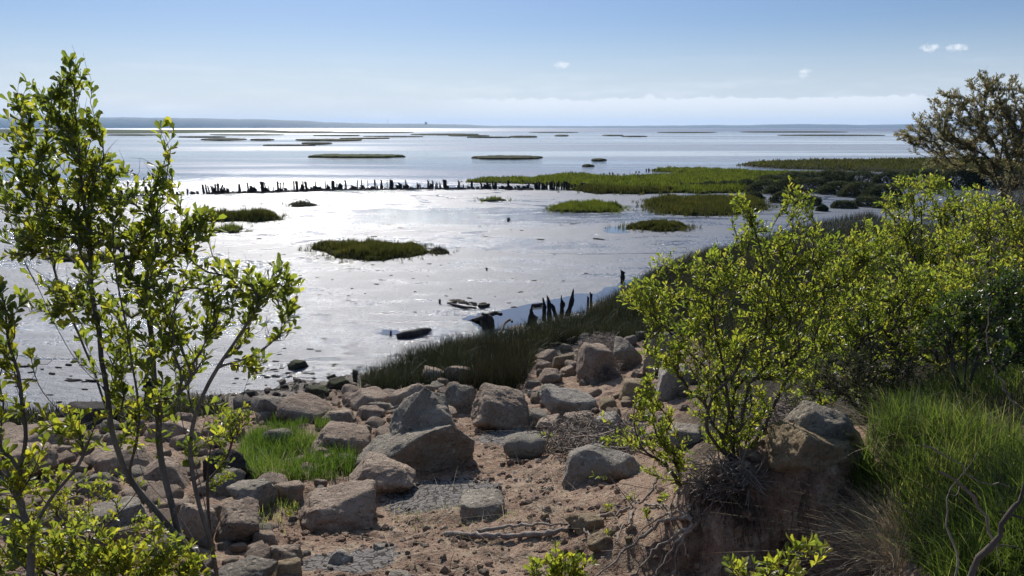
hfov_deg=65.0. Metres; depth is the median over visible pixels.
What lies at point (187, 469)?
stone
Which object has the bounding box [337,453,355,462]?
stone
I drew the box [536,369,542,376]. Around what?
stone
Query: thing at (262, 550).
stone
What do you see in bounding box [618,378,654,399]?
boulder
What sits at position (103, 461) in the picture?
boulder
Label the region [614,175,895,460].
leafy shrub
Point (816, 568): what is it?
soil clods
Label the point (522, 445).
round stone
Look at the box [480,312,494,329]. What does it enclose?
wrecked stump
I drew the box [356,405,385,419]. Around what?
boulder
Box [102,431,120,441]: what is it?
stone
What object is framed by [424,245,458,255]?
marsh weed clump
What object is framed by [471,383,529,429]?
boulder
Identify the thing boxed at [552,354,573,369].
boulder
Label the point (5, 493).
stone
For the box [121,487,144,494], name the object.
stone
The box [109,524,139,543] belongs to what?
stone
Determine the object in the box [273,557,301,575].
boulder
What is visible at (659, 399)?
stone
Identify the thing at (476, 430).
soil clods
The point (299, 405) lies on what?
boulder
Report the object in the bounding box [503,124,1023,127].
distant hills
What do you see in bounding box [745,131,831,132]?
marsh island
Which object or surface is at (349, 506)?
boulder
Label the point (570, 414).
boulder
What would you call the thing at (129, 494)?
stone
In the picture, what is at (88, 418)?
boulder
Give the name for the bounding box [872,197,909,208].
salt bush
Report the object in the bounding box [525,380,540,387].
stone
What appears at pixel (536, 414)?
stone
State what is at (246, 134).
marsh island
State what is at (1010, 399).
bare twig
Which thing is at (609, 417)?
boulder
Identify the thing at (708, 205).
marsh grass island
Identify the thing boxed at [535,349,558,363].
boulder
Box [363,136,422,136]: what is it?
marsh island
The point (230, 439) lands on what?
leafy shrub
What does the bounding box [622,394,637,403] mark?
stone
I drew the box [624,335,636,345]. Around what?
stone
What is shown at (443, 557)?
stone
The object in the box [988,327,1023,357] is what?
boulder
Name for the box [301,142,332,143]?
marsh island
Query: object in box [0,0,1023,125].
sky
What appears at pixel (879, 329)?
leafy shrub
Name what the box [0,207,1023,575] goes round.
shore bank ground
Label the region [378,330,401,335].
water pool
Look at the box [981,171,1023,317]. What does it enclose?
leafy shrub
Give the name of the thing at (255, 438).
green grass
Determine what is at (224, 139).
marsh island
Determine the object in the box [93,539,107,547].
stone
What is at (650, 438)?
stone
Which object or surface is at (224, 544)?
stone
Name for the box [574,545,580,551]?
stone
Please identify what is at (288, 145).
marsh island
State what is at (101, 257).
marsh grass island
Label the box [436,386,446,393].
stone
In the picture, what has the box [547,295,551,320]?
timber stump
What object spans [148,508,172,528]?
stone
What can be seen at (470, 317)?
water pool
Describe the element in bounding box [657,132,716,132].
marsh island
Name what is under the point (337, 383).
boulder
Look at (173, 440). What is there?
stone
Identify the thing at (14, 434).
boulder
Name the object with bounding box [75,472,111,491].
stone
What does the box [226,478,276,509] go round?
boulder
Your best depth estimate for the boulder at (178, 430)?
10.58 m
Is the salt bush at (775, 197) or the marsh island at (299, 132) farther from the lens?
the marsh island at (299, 132)
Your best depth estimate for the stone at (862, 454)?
5.14 m
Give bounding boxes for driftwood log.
[396,328,431,337]
[447,302,475,308]
[471,311,502,321]
[478,303,489,307]
[500,319,512,332]
[532,303,542,306]
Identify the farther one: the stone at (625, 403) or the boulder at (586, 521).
the stone at (625, 403)
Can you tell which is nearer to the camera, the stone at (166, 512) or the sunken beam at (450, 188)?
the stone at (166, 512)
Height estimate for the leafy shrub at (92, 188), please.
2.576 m
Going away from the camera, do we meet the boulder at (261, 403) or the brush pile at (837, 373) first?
the brush pile at (837, 373)
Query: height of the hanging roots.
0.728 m
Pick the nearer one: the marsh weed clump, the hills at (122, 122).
the marsh weed clump
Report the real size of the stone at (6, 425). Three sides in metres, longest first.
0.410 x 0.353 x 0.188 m
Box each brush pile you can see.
[531,409,652,459]
[568,329,632,382]
[665,441,779,514]
[721,383,827,439]
[829,356,919,403]
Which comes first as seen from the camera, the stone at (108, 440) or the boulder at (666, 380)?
the stone at (108, 440)
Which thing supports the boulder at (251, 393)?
on the shore bank ground at (716, 543)
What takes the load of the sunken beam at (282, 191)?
on the mudflat
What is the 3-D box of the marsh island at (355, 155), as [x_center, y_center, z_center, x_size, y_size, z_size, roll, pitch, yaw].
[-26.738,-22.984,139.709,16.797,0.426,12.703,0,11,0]
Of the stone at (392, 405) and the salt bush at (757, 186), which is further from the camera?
the salt bush at (757, 186)
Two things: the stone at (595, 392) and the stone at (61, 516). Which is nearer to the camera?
the stone at (61, 516)
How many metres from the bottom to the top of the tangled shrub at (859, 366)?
0.757 m
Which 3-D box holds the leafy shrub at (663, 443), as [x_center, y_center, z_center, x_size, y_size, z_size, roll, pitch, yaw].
[0.837,1.120,5.865,1.310,1.229,0.459,0,11,0]
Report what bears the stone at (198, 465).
on the shore bank ground at (716, 543)
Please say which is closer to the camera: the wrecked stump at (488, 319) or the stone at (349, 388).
the stone at (349, 388)
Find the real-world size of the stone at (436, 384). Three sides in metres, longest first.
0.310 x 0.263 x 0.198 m
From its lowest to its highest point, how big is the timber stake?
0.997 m
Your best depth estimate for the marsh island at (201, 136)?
416.44 m
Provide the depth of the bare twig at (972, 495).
2.38 m
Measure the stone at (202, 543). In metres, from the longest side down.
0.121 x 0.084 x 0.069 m
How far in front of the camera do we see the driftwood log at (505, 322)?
20.16 m
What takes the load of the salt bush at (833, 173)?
on the mudflat
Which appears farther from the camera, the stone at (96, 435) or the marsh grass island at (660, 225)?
the marsh grass island at (660, 225)
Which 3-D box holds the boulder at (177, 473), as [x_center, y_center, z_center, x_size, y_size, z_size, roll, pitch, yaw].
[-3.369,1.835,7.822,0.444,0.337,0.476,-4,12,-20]
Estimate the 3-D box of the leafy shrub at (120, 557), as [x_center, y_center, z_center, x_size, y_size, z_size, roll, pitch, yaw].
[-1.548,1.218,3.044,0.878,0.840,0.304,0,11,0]
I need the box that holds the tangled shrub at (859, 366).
[770,334,935,419]
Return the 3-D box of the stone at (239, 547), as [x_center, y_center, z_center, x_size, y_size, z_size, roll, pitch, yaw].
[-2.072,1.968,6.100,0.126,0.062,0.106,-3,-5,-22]
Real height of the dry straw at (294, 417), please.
1.561 m
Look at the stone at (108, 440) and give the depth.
10.02 m
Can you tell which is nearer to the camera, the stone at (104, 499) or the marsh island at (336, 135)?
the stone at (104, 499)
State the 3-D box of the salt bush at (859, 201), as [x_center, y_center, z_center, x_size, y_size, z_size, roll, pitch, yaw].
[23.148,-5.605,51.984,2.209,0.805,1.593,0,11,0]
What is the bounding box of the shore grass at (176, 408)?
[0,390,236,425]
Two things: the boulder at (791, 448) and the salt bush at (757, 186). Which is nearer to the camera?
the boulder at (791, 448)
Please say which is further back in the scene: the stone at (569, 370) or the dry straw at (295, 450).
the stone at (569, 370)
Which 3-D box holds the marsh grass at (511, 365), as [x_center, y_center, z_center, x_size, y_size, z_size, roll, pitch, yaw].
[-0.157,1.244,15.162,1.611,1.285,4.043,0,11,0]
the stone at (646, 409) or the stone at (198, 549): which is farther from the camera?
the stone at (646, 409)
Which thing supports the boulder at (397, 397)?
on the shore bank ground at (716, 543)
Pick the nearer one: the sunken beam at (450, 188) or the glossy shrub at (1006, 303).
the glossy shrub at (1006, 303)
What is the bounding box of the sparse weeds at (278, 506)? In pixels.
[259,489,298,534]
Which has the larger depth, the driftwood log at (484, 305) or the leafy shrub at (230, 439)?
the driftwood log at (484, 305)
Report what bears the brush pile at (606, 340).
on the shore bank ground at (716, 543)
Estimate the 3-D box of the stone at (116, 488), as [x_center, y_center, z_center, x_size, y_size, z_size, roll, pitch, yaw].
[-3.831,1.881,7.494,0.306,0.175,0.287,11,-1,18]
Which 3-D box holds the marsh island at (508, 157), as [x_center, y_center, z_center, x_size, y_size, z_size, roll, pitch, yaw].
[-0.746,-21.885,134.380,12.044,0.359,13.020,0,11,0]
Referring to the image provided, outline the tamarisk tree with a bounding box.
[894,66,1023,238]
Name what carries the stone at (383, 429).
on the shore bank ground at (716, 543)
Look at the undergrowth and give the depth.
17.08 m
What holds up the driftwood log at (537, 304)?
on the water pool at (519, 314)
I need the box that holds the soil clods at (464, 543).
[262,458,690,575]
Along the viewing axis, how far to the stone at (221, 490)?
7.60 m
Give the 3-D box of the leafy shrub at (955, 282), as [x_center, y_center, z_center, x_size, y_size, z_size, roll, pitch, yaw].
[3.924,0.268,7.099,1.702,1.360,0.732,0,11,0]
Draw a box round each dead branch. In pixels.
[444,477,682,546]
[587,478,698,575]
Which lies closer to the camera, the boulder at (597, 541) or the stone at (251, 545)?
the boulder at (597, 541)
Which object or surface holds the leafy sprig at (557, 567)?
on the shore bank ground at (716, 543)
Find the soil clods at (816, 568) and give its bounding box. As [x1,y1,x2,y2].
[680,461,890,575]
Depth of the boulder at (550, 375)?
13.83 m
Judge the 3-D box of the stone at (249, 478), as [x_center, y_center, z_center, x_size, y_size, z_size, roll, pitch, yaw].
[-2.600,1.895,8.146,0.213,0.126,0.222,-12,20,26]
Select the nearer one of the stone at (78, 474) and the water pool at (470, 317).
the stone at (78, 474)
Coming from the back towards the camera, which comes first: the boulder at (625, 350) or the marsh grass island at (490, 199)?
the marsh grass island at (490, 199)
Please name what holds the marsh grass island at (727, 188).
on the mudflat
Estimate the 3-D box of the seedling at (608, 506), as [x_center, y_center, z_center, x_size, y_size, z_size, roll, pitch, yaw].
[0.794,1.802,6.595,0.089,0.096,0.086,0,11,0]
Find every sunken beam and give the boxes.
[207,192,228,193]
[229,191,264,193]
[265,190,300,192]
[300,189,334,191]
[335,189,367,190]
[369,188,397,189]
[400,188,433,189]
[435,188,466,188]
[505,188,532,189]
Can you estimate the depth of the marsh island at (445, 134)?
533.09 m
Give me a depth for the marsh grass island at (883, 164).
103.09 m
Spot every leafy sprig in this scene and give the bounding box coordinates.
[523,540,599,575]
[721,531,832,575]
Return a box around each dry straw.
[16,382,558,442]
[238,428,349,481]
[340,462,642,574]
[654,475,930,575]
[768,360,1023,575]
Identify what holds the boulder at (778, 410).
on the shore bank ground at (716, 543)
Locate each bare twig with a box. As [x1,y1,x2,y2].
[921,444,1023,575]
[967,482,1023,575]
[985,303,1023,423]
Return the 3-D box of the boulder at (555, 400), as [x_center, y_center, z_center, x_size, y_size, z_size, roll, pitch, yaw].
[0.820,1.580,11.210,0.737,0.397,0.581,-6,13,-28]
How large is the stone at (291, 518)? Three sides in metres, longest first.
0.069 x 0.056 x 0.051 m
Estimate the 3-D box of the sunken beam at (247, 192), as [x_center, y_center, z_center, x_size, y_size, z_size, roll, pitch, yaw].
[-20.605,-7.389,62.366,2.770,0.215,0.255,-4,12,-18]
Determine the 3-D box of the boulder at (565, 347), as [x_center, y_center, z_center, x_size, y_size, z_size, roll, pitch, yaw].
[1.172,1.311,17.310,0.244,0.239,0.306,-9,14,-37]
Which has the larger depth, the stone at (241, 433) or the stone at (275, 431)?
the stone at (241, 433)
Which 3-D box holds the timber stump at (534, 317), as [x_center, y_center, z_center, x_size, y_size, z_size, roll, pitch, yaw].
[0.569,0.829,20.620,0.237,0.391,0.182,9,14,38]
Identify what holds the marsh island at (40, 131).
on the mudflat
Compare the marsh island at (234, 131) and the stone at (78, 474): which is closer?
the stone at (78, 474)
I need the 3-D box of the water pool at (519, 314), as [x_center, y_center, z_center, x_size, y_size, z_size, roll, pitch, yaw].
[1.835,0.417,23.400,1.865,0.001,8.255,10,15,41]
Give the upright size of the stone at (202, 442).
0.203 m
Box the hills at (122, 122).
[0,117,524,127]
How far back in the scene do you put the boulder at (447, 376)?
14.51 m
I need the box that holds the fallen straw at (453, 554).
[449,527,454,575]
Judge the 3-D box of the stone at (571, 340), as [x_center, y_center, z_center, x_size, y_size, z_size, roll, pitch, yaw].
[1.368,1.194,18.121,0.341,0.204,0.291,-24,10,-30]
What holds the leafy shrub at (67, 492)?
on the shore bank ground at (716, 543)
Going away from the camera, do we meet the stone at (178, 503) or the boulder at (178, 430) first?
the stone at (178, 503)
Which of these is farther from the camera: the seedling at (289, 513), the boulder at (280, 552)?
the seedling at (289, 513)
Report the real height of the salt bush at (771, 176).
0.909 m
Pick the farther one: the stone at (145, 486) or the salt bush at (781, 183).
the salt bush at (781, 183)
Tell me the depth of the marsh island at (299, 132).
792.71 m
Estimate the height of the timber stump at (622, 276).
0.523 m
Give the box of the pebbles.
[389,505,527,530]
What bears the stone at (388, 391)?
on the shore bank ground at (716, 543)
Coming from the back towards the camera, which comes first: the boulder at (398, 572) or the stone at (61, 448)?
the stone at (61, 448)
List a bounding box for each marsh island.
[0,129,206,133]
[0,134,85,135]
[108,134,157,135]
[155,130,282,132]
[179,136,224,137]
[201,138,246,139]
[210,134,283,134]
[262,144,315,145]
[264,131,334,132]
[296,139,361,140]
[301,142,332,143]
[308,154,404,157]
[313,135,359,135]
[331,132,413,132]
[340,137,389,138]
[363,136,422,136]
[410,133,478,134]
[448,135,488,135]
[468,136,510,137]
[472,155,542,158]
[529,132,578,132]
[582,164,594,166]
[591,158,606,160]
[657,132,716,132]
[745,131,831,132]
[780,134,884,135]
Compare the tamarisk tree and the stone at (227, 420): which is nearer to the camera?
the stone at (227, 420)
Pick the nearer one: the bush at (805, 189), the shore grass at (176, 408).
the shore grass at (176, 408)
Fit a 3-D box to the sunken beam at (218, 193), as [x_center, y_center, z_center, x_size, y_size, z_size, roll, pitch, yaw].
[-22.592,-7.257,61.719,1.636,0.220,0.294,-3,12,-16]
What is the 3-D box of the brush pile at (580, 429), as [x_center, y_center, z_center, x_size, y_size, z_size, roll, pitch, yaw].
[0.906,1.699,9.372,1.452,0.812,2.437,0,11,0]
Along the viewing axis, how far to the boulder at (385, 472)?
7.79 m
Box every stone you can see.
[0,487,10,495]
[0,494,33,514]
[0,508,52,535]
[2,422,17,428]
[24,494,36,497]
[29,497,42,506]
[40,532,49,540]
[47,481,75,495]
[49,509,73,524]
[52,444,79,456]
[54,450,75,470]
[63,440,94,454]
[67,495,83,504]
[68,461,88,472]
[69,472,82,480]
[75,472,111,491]
[76,480,121,495]
[83,456,92,468]
[85,433,102,441]
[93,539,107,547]
[99,419,120,433]
[99,494,114,500]
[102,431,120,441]
[104,472,119,482]
[106,432,127,445]
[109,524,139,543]
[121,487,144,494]
[121,492,143,503]
[122,465,144,483]
[124,419,144,429]
[131,426,147,435]
[135,479,154,491]
[145,480,183,506]
[147,532,175,552]
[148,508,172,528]
[157,498,194,514]
[164,449,171,455]
[169,431,202,449]
[174,412,192,422]
[182,459,200,469]
[184,467,189,475]
[187,545,200,555]
[192,437,213,449]
[194,448,208,456]
[194,469,202,477]
[196,479,205,485]
[196,538,208,549]
[197,482,205,494]
[202,425,218,436]
[202,504,221,520]
[202,554,212,567]
[205,468,245,496]
[214,438,226,447]
[217,540,231,549]
[222,412,242,428]
[222,556,237,565]
[227,423,244,439]
[230,542,247,551]
[233,394,251,408]
[244,542,270,558]
[245,467,259,479]
[246,540,263,551]
[251,530,277,545]
[255,411,274,422]
[257,471,287,484]
[259,522,273,530]
[263,428,296,446]
[274,480,304,504]
[279,378,285,384]
[279,385,288,389]
[288,516,296,521]
[298,462,318,474]
[303,549,310,555]
[312,447,336,459]
[314,479,327,486]
[332,401,339,405]
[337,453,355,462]
[341,384,359,393]
[341,392,353,406]
[362,424,371,432]
[364,416,384,427]
[367,402,391,411]
[374,424,389,437]
[383,388,393,395]
[389,403,397,409]
[423,385,434,391]
[430,381,444,389]
[436,378,449,386]
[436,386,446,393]
[440,554,446,559]
[479,568,488,575]
[503,432,545,458]
[524,499,532,503]
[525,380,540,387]
[527,390,537,397]
[528,407,548,427]
[530,392,540,402]
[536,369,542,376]
[540,513,549,519]
[559,365,575,376]
[564,359,576,371]
[567,336,577,344]
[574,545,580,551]
[579,378,587,385]
[587,479,593,484]
[588,388,601,396]
[591,407,599,413]
[599,397,616,410]
[606,407,620,415]
[613,393,619,398]
[620,400,633,406]
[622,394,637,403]
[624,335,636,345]
[624,536,631,541]
[631,369,639,376]
[635,407,650,420]
[636,373,643,377]
[636,396,661,410]
[647,430,659,441]
[657,414,666,422]
[676,404,688,409]
[679,390,687,396]
[689,371,700,385]
[736,447,753,458]
[747,452,760,460]
[857,453,870,462]
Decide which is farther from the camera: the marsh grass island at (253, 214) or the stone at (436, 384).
the marsh grass island at (253, 214)
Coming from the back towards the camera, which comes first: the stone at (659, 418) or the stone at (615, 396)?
the stone at (615, 396)
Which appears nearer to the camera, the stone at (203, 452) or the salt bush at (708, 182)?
the stone at (203, 452)
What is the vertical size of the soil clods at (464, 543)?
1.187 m
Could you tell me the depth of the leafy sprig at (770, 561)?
2.52 m
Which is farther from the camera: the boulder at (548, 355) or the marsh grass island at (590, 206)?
the marsh grass island at (590, 206)
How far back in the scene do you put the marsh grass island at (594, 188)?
62.27 m
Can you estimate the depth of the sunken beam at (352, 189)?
65.26 m
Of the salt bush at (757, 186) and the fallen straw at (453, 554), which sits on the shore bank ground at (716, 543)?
the fallen straw at (453, 554)
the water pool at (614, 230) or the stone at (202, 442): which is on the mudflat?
the water pool at (614, 230)
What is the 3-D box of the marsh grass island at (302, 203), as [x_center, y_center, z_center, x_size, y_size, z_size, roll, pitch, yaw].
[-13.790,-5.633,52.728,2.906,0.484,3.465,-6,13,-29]
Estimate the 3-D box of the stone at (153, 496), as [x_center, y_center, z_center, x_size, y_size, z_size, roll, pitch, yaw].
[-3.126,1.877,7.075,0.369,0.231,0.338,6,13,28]
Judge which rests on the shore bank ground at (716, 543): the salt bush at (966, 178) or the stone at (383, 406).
the stone at (383, 406)
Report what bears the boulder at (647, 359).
on the shore bank ground at (716, 543)
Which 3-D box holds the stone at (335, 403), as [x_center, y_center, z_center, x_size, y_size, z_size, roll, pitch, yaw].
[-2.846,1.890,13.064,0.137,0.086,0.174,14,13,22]
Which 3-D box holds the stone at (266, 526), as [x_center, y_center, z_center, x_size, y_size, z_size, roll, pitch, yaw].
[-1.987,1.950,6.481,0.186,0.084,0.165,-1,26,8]
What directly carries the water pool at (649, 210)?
on the mudflat
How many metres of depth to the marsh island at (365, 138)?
349.90 m
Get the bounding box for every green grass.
[232,419,359,480]
[262,411,310,428]
[313,408,332,429]
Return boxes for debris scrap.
[64,379,82,380]
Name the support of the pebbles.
on the shore bank ground at (716, 543)
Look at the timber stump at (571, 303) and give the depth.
21.65 m
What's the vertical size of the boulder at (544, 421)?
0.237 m
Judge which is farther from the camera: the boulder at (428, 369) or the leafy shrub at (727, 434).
the boulder at (428, 369)
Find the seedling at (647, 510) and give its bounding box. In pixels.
[640,506,651,518]
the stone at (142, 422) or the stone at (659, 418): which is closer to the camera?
the stone at (659, 418)
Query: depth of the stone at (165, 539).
5.64 m
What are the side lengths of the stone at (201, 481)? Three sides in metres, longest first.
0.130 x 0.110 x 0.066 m
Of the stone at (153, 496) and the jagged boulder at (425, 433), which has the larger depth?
the jagged boulder at (425, 433)
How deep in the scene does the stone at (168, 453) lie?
9.73 m
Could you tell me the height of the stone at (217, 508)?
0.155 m
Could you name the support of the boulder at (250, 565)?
on the shore bank ground at (716, 543)
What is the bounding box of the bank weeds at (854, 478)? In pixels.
[844,453,904,511]
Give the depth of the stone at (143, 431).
10.88 m
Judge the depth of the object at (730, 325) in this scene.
15.35 m
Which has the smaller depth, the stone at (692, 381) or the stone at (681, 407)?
the stone at (681, 407)
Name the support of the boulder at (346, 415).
on the shore bank ground at (716, 543)
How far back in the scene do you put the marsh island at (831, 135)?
497.77 m
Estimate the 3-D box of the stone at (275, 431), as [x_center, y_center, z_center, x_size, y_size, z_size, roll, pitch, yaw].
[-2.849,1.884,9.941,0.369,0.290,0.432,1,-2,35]
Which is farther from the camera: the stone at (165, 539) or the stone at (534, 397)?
the stone at (534, 397)
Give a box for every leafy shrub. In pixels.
[0,46,305,575]
[0,275,109,575]
[0,509,217,575]
[14,464,183,573]
[200,401,255,570]
[537,360,700,503]
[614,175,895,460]
[785,235,950,407]
[863,168,988,327]
[870,241,1023,382]
[915,182,1023,358]
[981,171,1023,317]
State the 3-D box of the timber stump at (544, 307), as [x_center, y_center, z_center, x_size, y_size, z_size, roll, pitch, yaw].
[0.854,0.599,21.155,0.144,0.726,0.112,0,11,0]
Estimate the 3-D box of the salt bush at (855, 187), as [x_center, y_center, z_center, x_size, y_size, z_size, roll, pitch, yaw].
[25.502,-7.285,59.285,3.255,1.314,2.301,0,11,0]
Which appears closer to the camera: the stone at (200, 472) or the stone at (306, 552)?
the stone at (306, 552)
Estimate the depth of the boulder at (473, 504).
6.75 m
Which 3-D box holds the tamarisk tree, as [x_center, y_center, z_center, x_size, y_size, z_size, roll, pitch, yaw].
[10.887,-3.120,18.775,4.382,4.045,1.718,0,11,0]
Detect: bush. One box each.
[701,180,722,184]
[718,180,741,184]
[737,178,756,184]
[744,178,783,191]
[745,191,765,198]
[756,174,783,180]
[762,176,806,194]
[768,190,794,202]
[777,171,825,178]
[781,186,808,194]
[791,194,822,205]
[794,176,833,192]
[808,169,854,181]
[814,204,828,210]
[817,180,859,194]
[830,200,858,208]
[835,180,881,197]
[839,170,876,181]
[854,195,883,206]
[858,183,902,199]
[870,170,915,183]
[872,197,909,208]
[891,167,953,187]
[927,166,985,189]
[965,164,1023,188]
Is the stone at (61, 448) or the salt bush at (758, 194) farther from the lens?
the salt bush at (758, 194)
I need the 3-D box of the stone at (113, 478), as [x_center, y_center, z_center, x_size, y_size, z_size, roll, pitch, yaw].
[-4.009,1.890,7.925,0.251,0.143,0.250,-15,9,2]
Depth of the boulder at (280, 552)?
5.71 m
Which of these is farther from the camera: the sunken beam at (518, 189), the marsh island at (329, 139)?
the marsh island at (329, 139)
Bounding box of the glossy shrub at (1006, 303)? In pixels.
[913,258,1023,404]
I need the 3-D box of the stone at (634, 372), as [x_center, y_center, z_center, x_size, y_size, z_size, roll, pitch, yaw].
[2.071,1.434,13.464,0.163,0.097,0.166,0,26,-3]
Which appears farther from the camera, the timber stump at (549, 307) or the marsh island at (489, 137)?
the marsh island at (489, 137)
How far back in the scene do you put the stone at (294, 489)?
7.48 m
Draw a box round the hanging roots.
[661,466,905,570]
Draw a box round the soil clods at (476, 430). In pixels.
[15,383,557,458]
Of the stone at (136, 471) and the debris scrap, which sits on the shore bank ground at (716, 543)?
the stone at (136, 471)
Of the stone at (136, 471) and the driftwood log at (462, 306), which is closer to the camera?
the stone at (136, 471)
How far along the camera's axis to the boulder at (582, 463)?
7.55 m
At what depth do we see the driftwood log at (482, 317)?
20.19 m
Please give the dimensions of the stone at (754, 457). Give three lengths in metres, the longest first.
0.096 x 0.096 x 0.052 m
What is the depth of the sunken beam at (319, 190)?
64.59 m
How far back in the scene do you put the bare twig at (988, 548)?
2.06 m
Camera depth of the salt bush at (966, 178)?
66.58 m
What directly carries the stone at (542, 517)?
on the shore bank ground at (716, 543)
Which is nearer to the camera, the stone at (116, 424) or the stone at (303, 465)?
the stone at (303, 465)
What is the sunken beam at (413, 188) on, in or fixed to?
on the mudflat
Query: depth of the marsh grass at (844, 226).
38.08 m
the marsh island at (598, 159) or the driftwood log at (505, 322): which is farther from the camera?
the marsh island at (598, 159)
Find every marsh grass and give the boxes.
[354,236,777,389]
[458,329,539,388]
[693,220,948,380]
[749,209,891,269]
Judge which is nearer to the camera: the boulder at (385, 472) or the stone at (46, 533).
the stone at (46, 533)
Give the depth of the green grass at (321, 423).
11.05 m
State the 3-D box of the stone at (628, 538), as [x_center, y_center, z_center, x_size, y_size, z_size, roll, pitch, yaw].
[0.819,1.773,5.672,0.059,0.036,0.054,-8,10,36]
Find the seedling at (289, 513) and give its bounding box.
[284,507,296,516]
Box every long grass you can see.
[780,336,1023,575]
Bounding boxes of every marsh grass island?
[31,250,129,262]
[188,206,291,222]
[208,220,251,232]
[281,200,329,206]
[298,237,459,263]
[461,166,842,187]
[475,195,512,202]
[543,198,633,213]
[557,182,680,194]
[605,218,700,233]
[632,192,778,217]
[668,182,753,194]
[736,156,1022,172]
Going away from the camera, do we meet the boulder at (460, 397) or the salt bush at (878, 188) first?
the boulder at (460, 397)
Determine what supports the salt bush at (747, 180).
on the mudflat
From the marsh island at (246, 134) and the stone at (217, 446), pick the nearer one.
the stone at (217, 446)
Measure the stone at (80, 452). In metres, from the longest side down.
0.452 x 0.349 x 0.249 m
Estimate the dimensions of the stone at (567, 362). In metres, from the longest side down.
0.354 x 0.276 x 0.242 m
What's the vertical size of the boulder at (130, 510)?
0.283 m
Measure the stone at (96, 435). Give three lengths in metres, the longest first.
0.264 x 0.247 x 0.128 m
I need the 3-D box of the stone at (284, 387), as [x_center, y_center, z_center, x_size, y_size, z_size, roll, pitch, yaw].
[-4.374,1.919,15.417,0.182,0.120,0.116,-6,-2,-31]
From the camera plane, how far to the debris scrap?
16.16 m
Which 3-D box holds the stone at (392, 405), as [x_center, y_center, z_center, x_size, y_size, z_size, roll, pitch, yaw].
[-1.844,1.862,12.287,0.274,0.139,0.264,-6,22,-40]
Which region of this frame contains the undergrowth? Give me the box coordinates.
[774,186,1023,390]
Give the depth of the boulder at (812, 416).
5.29 m
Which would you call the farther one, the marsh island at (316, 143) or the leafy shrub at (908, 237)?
the marsh island at (316, 143)
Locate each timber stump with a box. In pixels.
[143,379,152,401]
[352,369,357,381]
[527,305,533,323]
[531,314,537,324]
[542,298,546,319]
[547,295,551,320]
[551,303,556,319]
[560,295,564,317]
[565,288,573,315]
[620,270,624,282]
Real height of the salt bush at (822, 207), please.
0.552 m
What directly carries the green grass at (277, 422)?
on the shore bank ground at (716, 543)
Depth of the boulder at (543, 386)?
12.31 m
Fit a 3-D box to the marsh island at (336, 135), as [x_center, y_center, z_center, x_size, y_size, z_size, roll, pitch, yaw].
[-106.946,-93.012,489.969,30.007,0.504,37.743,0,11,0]
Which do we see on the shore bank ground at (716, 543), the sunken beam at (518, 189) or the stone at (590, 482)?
the stone at (590, 482)
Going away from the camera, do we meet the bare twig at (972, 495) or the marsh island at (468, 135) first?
the bare twig at (972, 495)
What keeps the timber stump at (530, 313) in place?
on the shore bank ground at (716, 543)
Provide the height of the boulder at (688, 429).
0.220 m
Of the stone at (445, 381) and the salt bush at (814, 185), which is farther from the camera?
the salt bush at (814, 185)
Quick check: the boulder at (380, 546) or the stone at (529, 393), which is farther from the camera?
the stone at (529, 393)
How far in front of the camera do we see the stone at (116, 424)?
11.39 m
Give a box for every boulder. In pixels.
[0,442,58,479]
[2,418,71,444]
[58,401,118,429]
[75,496,149,531]
[89,442,154,476]
[142,456,190,488]
[145,421,198,442]
[178,503,217,542]
[202,449,251,479]
[214,496,259,542]
[218,555,277,575]
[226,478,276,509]
[242,390,258,397]
[251,395,284,419]
[269,544,302,564]
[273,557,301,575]
[275,392,334,423]
[288,359,308,369]
[299,479,376,533]
[305,385,328,397]
[310,421,370,457]
[321,409,356,422]
[327,376,349,390]
[328,548,353,564]
[344,386,389,410]
[348,452,415,493]
[354,387,474,470]
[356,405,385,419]
[373,543,385,550]
[388,569,413,575]
[389,383,423,406]
[422,365,445,383]
[444,383,476,413]
[445,366,470,383]
[448,405,456,417]
[459,488,504,519]
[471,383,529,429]
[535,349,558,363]
[535,359,551,369]
[536,384,558,395]
[536,413,560,430]
[537,368,562,383]
[539,387,598,413]
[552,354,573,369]
[560,344,571,352]
[562,443,641,487]
[563,410,593,424]
[564,513,603,535]
[576,342,617,383]
[578,333,589,345]
[587,530,612,551]
[593,411,624,437]
[613,336,642,370]
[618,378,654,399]
[636,331,647,341]
[642,331,682,374]
[655,363,689,401]
[664,422,701,447]
[698,459,723,487]
[762,420,854,472]
[767,403,789,417]
[783,400,859,440]
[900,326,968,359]
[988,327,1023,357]
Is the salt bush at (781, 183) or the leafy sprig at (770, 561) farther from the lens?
the salt bush at (781, 183)
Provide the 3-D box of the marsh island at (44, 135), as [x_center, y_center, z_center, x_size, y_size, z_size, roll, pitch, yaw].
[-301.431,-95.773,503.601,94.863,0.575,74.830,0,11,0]
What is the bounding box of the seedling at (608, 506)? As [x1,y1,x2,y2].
[603,501,612,510]
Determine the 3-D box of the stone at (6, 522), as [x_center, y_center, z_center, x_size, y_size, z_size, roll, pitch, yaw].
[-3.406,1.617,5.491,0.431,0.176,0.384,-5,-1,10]
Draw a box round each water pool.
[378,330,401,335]
[462,313,480,326]
[469,280,635,329]
[603,226,629,232]
[637,206,659,214]
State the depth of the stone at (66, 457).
8.80 m
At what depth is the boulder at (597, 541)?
5.68 m
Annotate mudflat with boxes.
[0,128,1023,411]

